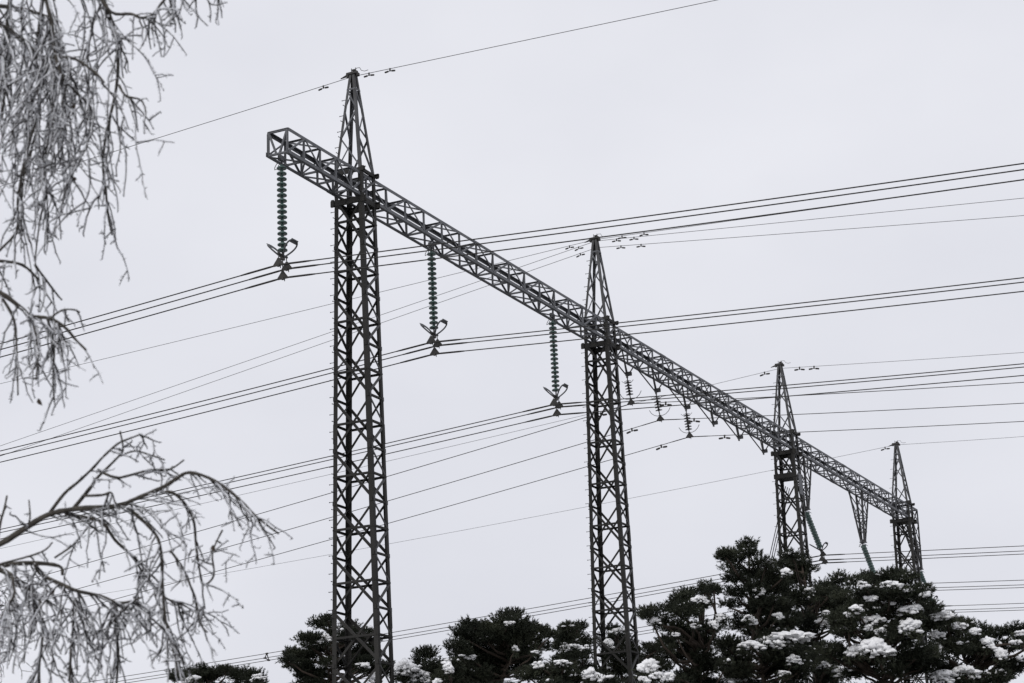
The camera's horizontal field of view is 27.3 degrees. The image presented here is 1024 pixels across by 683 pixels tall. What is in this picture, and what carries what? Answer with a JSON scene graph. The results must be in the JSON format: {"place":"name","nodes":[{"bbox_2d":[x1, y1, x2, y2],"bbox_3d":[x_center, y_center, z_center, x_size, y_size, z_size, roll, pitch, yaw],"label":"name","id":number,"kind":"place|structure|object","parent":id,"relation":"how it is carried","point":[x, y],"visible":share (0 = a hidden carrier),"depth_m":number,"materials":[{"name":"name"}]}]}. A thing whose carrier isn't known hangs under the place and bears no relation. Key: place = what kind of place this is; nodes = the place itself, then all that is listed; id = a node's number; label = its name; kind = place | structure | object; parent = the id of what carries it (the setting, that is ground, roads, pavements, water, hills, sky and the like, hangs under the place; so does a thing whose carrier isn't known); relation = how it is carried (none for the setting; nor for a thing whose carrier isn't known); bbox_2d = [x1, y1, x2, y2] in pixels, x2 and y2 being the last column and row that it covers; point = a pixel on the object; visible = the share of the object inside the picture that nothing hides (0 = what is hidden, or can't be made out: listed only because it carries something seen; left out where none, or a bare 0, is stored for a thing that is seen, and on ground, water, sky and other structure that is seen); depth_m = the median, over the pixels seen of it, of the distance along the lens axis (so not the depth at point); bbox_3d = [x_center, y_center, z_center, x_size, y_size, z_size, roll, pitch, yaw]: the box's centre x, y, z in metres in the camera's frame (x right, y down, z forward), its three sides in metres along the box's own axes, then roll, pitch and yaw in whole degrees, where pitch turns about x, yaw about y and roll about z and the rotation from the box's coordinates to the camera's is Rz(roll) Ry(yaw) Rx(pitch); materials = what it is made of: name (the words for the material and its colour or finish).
{"place":"outdoors","nodes":[
{"label":"outdoors","id":0,"kind":"place"},
{"bbox_2d":[0,0,1023,682],"label":"sky","id":1,"kind":"structure","parent":0,"point":[718,102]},
{"bbox_3d":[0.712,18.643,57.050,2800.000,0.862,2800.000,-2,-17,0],"label":"ground","id":2,"kind":"structure","parent":0,"visible":0},
{"bbox_2d":[0,586,35,682],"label":"birch tree","id":3,"kind":"object","parent":2,"relation":"on","point":[1,606],"visible":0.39,"depth_m":17.00,"materials":[{"name":"grey plant"}]},
{"bbox_2d":[0,0,292,682],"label":"birch tree","id":4,"kind":"object","parent":2,"relation":"on","point":[54,57],"visible":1,"depth_m":7.91,"materials":[{"name":"grey plant"}]},
{"bbox_2d":[163,660,269,682],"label":"pine tree","id":5,"kind":"object","parent":2,"relation":"on","point":[204,673],"visible":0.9,"depth_m":77.80,"materials":[{"name":"green plant"}]},
{"bbox_2d":[274,613,395,682],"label":"pine tree","id":6,"kind":"object","parent":2,"relation":"on","point":[299,662],"visible":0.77,"depth_m":69.28,"materials":[{"name":"green plant"}]},
{"bbox_2d":[328,67,393,682],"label":"lattice mast","id":7,"kind":"object","parent":2,"relation":"on","point":[364,284],"visible":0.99,"depth_m":63.76,"materials":[{"name":"metal"}]},
{"bbox_2d":[0,0,715,186],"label":"earth wire","id":8,"kind":"object","parent":7,"relation":"attached to","point":[411,64],"visible":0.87,"depth_m":65.99,"materials":[{"name":"grey metal"}]},
{"bbox_2d":[266,127,923,569],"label":"lattice crossbeam","id":9,"kind":"object","parent":7,"relation":"attached to","point":[492,269],"visible":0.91,"depth_m":80.10,"materials":[{"name":"metal"}]},
{"bbox_2d":[267,155,298,280],"bbox_3d":[-6.700,-3.607,61.635,0.895,3.875,0.548,-10,-18,25],"label":"insulator string","id":10,"kind":"object","parent":9,"relation":"hanging from","point":[282,211],"visible":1,"depth_m":61.51,"materials":[{"name":"glass"}]},
{"bbox_2d":[0,179,1023,356],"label":"power cable","id":11,"kind":"object","parent":10,"relation":"hanging from","point":[537,245],"visible":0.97,"depth_m":57.48,"materials":[{"name":"grey metal"}]},
{"bbox_2d":[0,163,1023,343],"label":"power cable","id":12,"kind":"object","parent":10,"relation":"hanging from","point":[542,230],"visible":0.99,"depth_m":57.26,"materials":[{"name":"grey metal"}]},
{"bbox_2d":[1,169,1023,349],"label":"power cable","id":13,"kind":"object","parent":10,"relation":"hanging from","point":[537,236],"visible":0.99,"depth_m":57.81,"materials":[{"name":"grey metal"}]},
{"bbox_2d":[420,242,447,356],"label":"insulator string","id":14,"kind":"object","parent":9,"relation":"hanging from","point":[433,303],"visible":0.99,"depth_m":69.42,"materials":[{"name":"glass"}]},
{"bbox_2d":[0,277,1023,450],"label":"power cable","id":15,"kind":"object","parent":14,"relation":"hanging from","point":[532,332],"visible":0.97,"depth_m":67.15,"materials":[{"name":"grey metal"}]},
{"bbox_2d":[0,282,1023,455],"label":"power cable","id":16,"kind":"object","parent":14,"relation":"hanging from","point":[530,336],"visible":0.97,"depth_m":67.69,"materials":[{"name":"grey metal"}]},
{"bbox_2d":[0,291,1023,462],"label":"power cable","id":17,"kind":"object","parent":14,"relation":"hanging from","point":[532,344],"visible":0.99,"depth_m":67.30,"materials":[{"name":"grey metal"}]},
{"bbox_2d":[543,313,568,416],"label":"insulator string","id":18,"kind":"object","parent":9,"relation":"hanging from","point":[555,381],"visible":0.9,"depth_m":77.48,"materials":[{"name":"glass"}]},
{"bbox_2d":[0,367,1023,532],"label":"power cable","id":19,"kind":"object","parent":18,"relation":"hanging from","point":[585,405],"visible":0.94,"depth_m":76.73,"materials":[{"name":"black metal"}]},
{"bbox_2d":[1,375,1023,538],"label":"power cable","id":20,"kind":"object","parent":18,"relation":"hanging from","point":[579,413],"visible":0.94,"depth_m":76.58,"materials":[{"name":"black metal"}]},
{"bbox_2d":[1,363,1023,529],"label":"power cable","id":21,"kind":"object","parent":18,"relation":"hanging from","point":[591,401],"visible":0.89,"depth_m":76.18,"materials":[{"name":"grey metal"}]},
{"bbox_2d":[620,378,640,405],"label":"insulator string","id":22,"kind":"object","parent":9,"relation":"hanging from","point":[628,388],"visible":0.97,"depth_m":83.73,"materials":[{"name":"glass"}]},
{"bbox_2d":[2,382,1023,586],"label":"power cable","id":23,"kind":"object","parent":22,"relation":"hanging from","point":[556,426],"visible":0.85,"depth_m":84.86,"materials":[{"name":"grey metal"}]},
{"bbox_2d":[649,394,669,421],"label":"insulator string","id":24,"kind":"object","parent":9,"relation":"hanging from","point":[660,418],"visible":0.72,"depth_m":86.30,"materials":[{"name":"glass"}]},
{"bbox_2d":[2,403,1023,609],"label":"power cable","id":25,"kind":"object","parent":24,"relation":"hanging from","point":[582,443],"visible":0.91,"depth_m":87.43,"materials":[{"name":"grey metal"}]},
{"bbox_2d":[679,411,698,437],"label":"insulator string","id":26,"kind":"object","parent":9,"relation":"hanging from","point":[689,434],"visible":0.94,"depth_m":89.07,"materials":[{"name":"glass"}]},
{"bbox_2d":[6,421,1023,628],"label":"power cable","id":27,"kind":"object","parent":26,"relation":"hanging from","point":[581,468],"visible":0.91,"depth_m":90.47,"materials":[{"name":"grey metal"}]},
{"bbox_2d":[805,507,827,563],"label":"insulator string","id":28,"kind":"object","parent":9,"relation":"hanging from","point":[812,528],"visible":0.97,"depth_m":102.42,"materials":[{"name":"glass"}]},
{"bbox_2d":[83,546,1018,682],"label":"power cable","id":29,"kind":"object","parent":28,"relation":"hanging from","point":[610,594],"visible":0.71,"depth_m":106.96,"materials":[{"name":"grey metal"}]},
{"bbox_2d":[111,551,1018,682],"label":"power cable","id":30,"kind":"object","parent":28,"relation":"hanging from","point":[645,592],"visible":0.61,"depth_m":106.14,"materials":[{"name":"grey metal"}]},
{"bbox_2d":[127,554,1020,682],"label":"power cable","id":31,"kind":"object","parent":28,"relation":"hanging from","point":[668,591],"visible":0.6,"depth_m":106.50,"materials":[{"name":"grey metal"}]},
{"bbox_2d":[859,540,875,584],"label":"insulator string","id":32,"kind":"object","parent":9,"relation":"hanging from","point":[867,557],"visible":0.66,"depth_m":109.80,"materials":[{"name":"glass"}]},
{"bbox_2d":[291,580,1021,682],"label":"power cable","id":33,"kind":"object","parent":32,"relation":"hanging from","point":[924,583],"visible":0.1,"depth_m":108.93,"materials":[{"name":"grey metal"}]},
{"bbox_2d":[339,584,1023,679],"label":"power cable","id":34,"kind":"object","parent":32,"relation":"hanging from","point":[936,587],"visible":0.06,"depth_m":108.45,"materials":[{"name":"grey metal"}]},
{"bbox_2d":[363,587,1023,678],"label":"power cable","id":35,"kind":"object","parent":32,"relation":"hanging from","point":[936,590],"visible":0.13,"depth_m":108.82,"materials":[{"name":"grey metal"}]},
{"bbox_2d":[920,570,937,613],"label":"insulator string","id":36,"kind":"object","parent":9,"relation":"hanging from","point":[922,577],"visible":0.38,"depth_m":118.86,"materials":[{"name":"glass"}]},
{"bbox_2d":[509,610,1017,682],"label":"power cable","id":37,"kind":"object","parent":36,"relation":"hanging from","point":[954,612],"visible":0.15,"depth_m":118.82,"materials":[{"name":"grey metal"}]},
{"bbox_2d":[507,607,1023,680],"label":"power cable","id":38,"kind":"object","parent":36,"relation":"hanging from","point":[947,610],"visible":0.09,"depth_m":118.67,"materials":[{"name":"grey metal"}]},
{"bbox_2d":[599,603,1023,662],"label":"power cable","id":39,"kind":"object","parent":36,"relation":"hanging from","point":[961,605],"visible":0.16,"depth_m":118.73,"materials":[{"name":"grey metal"}]},
{"bbox_2d":[388,644,443,682],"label":"pine tree","id":40,"kind":"object","parent":2,"relation":"on","point":[419,669],"visible":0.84,"depth_m":64.67,"materials":[{"name":"green plant"}]},
{"bbox_2d":[426,653,466,682],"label":"pine tree","id":41,"kind":"object","parent":2,"relation":"on","point":[451,670],"visible":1,"depth_m":59.05,"materials":[{"name":"green plant"}]},
{"bbox_2d":[442,605,560,682],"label":"pine tree","id":42,"kind":"object","parent":2,"relation":"on","point":[514,636],"visible":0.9,"depth_m":62.22,"materials":[{"name":"green plant"}]},
{"bbox_2d":[507,656,617,682],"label":"pine tree","id":43,"kind":"object","parent":2,"relation":"on","point":[558,670],"visible":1,"depth_m":57.17,"materials":[{"name":"green plant"}]},
{"bbox_2d":[545,618,630,682],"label":"pine tree","id":44,"kind":"object","parent":2,"relation":"on","point":[571,643],"visible":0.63,"depth_m":74.81,"materials":[{"name":"green plant"}]},
{"bbox_2d":[581,234,639,682],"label":"lattice mast","id":45,"kind":"object","parent":2,"relation":"on","point":[609,347],"visible":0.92,"depth_m":80.24,"materials":[{"name":"metal"}]},
{"bbox_2d":[0,203,856,383],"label":"earth wire","id":46,"kind":"object","parent":45,"relation":"attached to","point":[428,280],"visible":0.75,"depth_m":86.01,"materials":[{"name":"grey metal"}]},
{"bbox_2d":[1,198,1021,445],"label":"earth wire","id":47,"kind":"object","parent":45,"relation":"attached to","point":[521,266],"visible":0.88,"depth_m":83.91,"materials":[{"name":"grey metal"}]},
{"bbox_2d":[1,215,1023,455],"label":"earth wire","id":48,"kind":"object","parent":45,"relation":"attached to","point":[520,274],"visible":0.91,"depth_m":83.84,"materials":[{"name":"grey metal"}]},
{"bbox_2d":[597,622,665,682],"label":"pine tree","id":49,"kind":"object","parent":2,"relation":"on","point":[615,634],"visible":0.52,"depth_m":78.86,"materials":[{"name":"green plant"}]},
{"bbox_2d":[630,578,737,682],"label":"pine tree","id":50,"kind":"object","parent":2,"relation":"on","point":[686,643],"visible":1,"depth_m":53.39,"materials":[{"name":"green plant"}]},
{"bbox_2d":[712,535,824,682],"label":"pine tree","id":51,"kind":"object","parent":2,"relation":"on","point":[773,633],"visible":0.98,"depth_m":56.11,"materials":[{"name":"green plant"}]},
{"bbox_2d":[771,361,815,681],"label":"lattice mast","id":52,"kind":"object","parent":2,"relation":"on","point":[793,474],"visible":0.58,"depth_m":100.00,"materials":[{"name":"metal"}]},
{"bbox_2d":[0,352,1023,548],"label":"earth wire","id":53,"kind":"object","parent":52,"relation":"attached to","point":[553,422],"visible":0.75,"depth_m":106.94,"materials":[{"name":"grey metal"}]},
{"bbox_2d":[768,486,785,559],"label":"stay wire","id":54,"kind":"object","parent":52,"relation":"attached to","point":[776,525],"visible":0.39,"depth_m":99.47,"materials":[{"name":"grey metal"}]},
{"bbox_2d":[771,487,787,557],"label":"stay wire","id":55,"kind":"object","parent":52,"relation":"attached to","point":[777,530],"visible":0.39,"depth_m":99.71,"materials":[{"name":"grey metal"}]},
{"bbox_2d":[774,488,789,555],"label":"stay wire","id":56,"kind":"object","parent":52,"relation":"attached to","point":[782,520],"visible":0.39,"depth_m":100.12,"materials":[{"name":"grey metal"}]},
{"bbox_2d":[773,547,857,682],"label":"pine tree","id":57,"kind":"object","parent":2,"relation":"on","point":[815,598],"visible":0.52,"depth_m":59.34,"materials":[{"name":"green plant"}]},
{"bbox_2d":[804,565,950,682],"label":"pine tree","id":58,"kind":"object","parent":2,"relation":"on","point":[878,654],"visible":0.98,"depth_m":49.98,"materials":[{"name":"green plant"}]},
{"bbox_2d":[888,441,930,682],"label":"lattice mast","id":59,"kind":"object","parent":2,"relation":"on","point":[909,521],"visible":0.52,"depth_m":117.04,"materials":[{"name":"metal"}]},
{"bbox_2d":[24,436,1023,606],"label":"earth wire","id":60,"kind":"object","parent":59,"relation":"attached to","point":[572,509],"visible":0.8,"depth_m":127.00,"materials":[{"name":"grey metal"}]},
{"bbox_2d":[925,609,1023,682],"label":"pine tree","id":61,"kind":"object","parent":2,"relation":"on","point":[979,649],"visible":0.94,"depth_m":51.99,"materials":[{"name":"green plant"}]}
]}

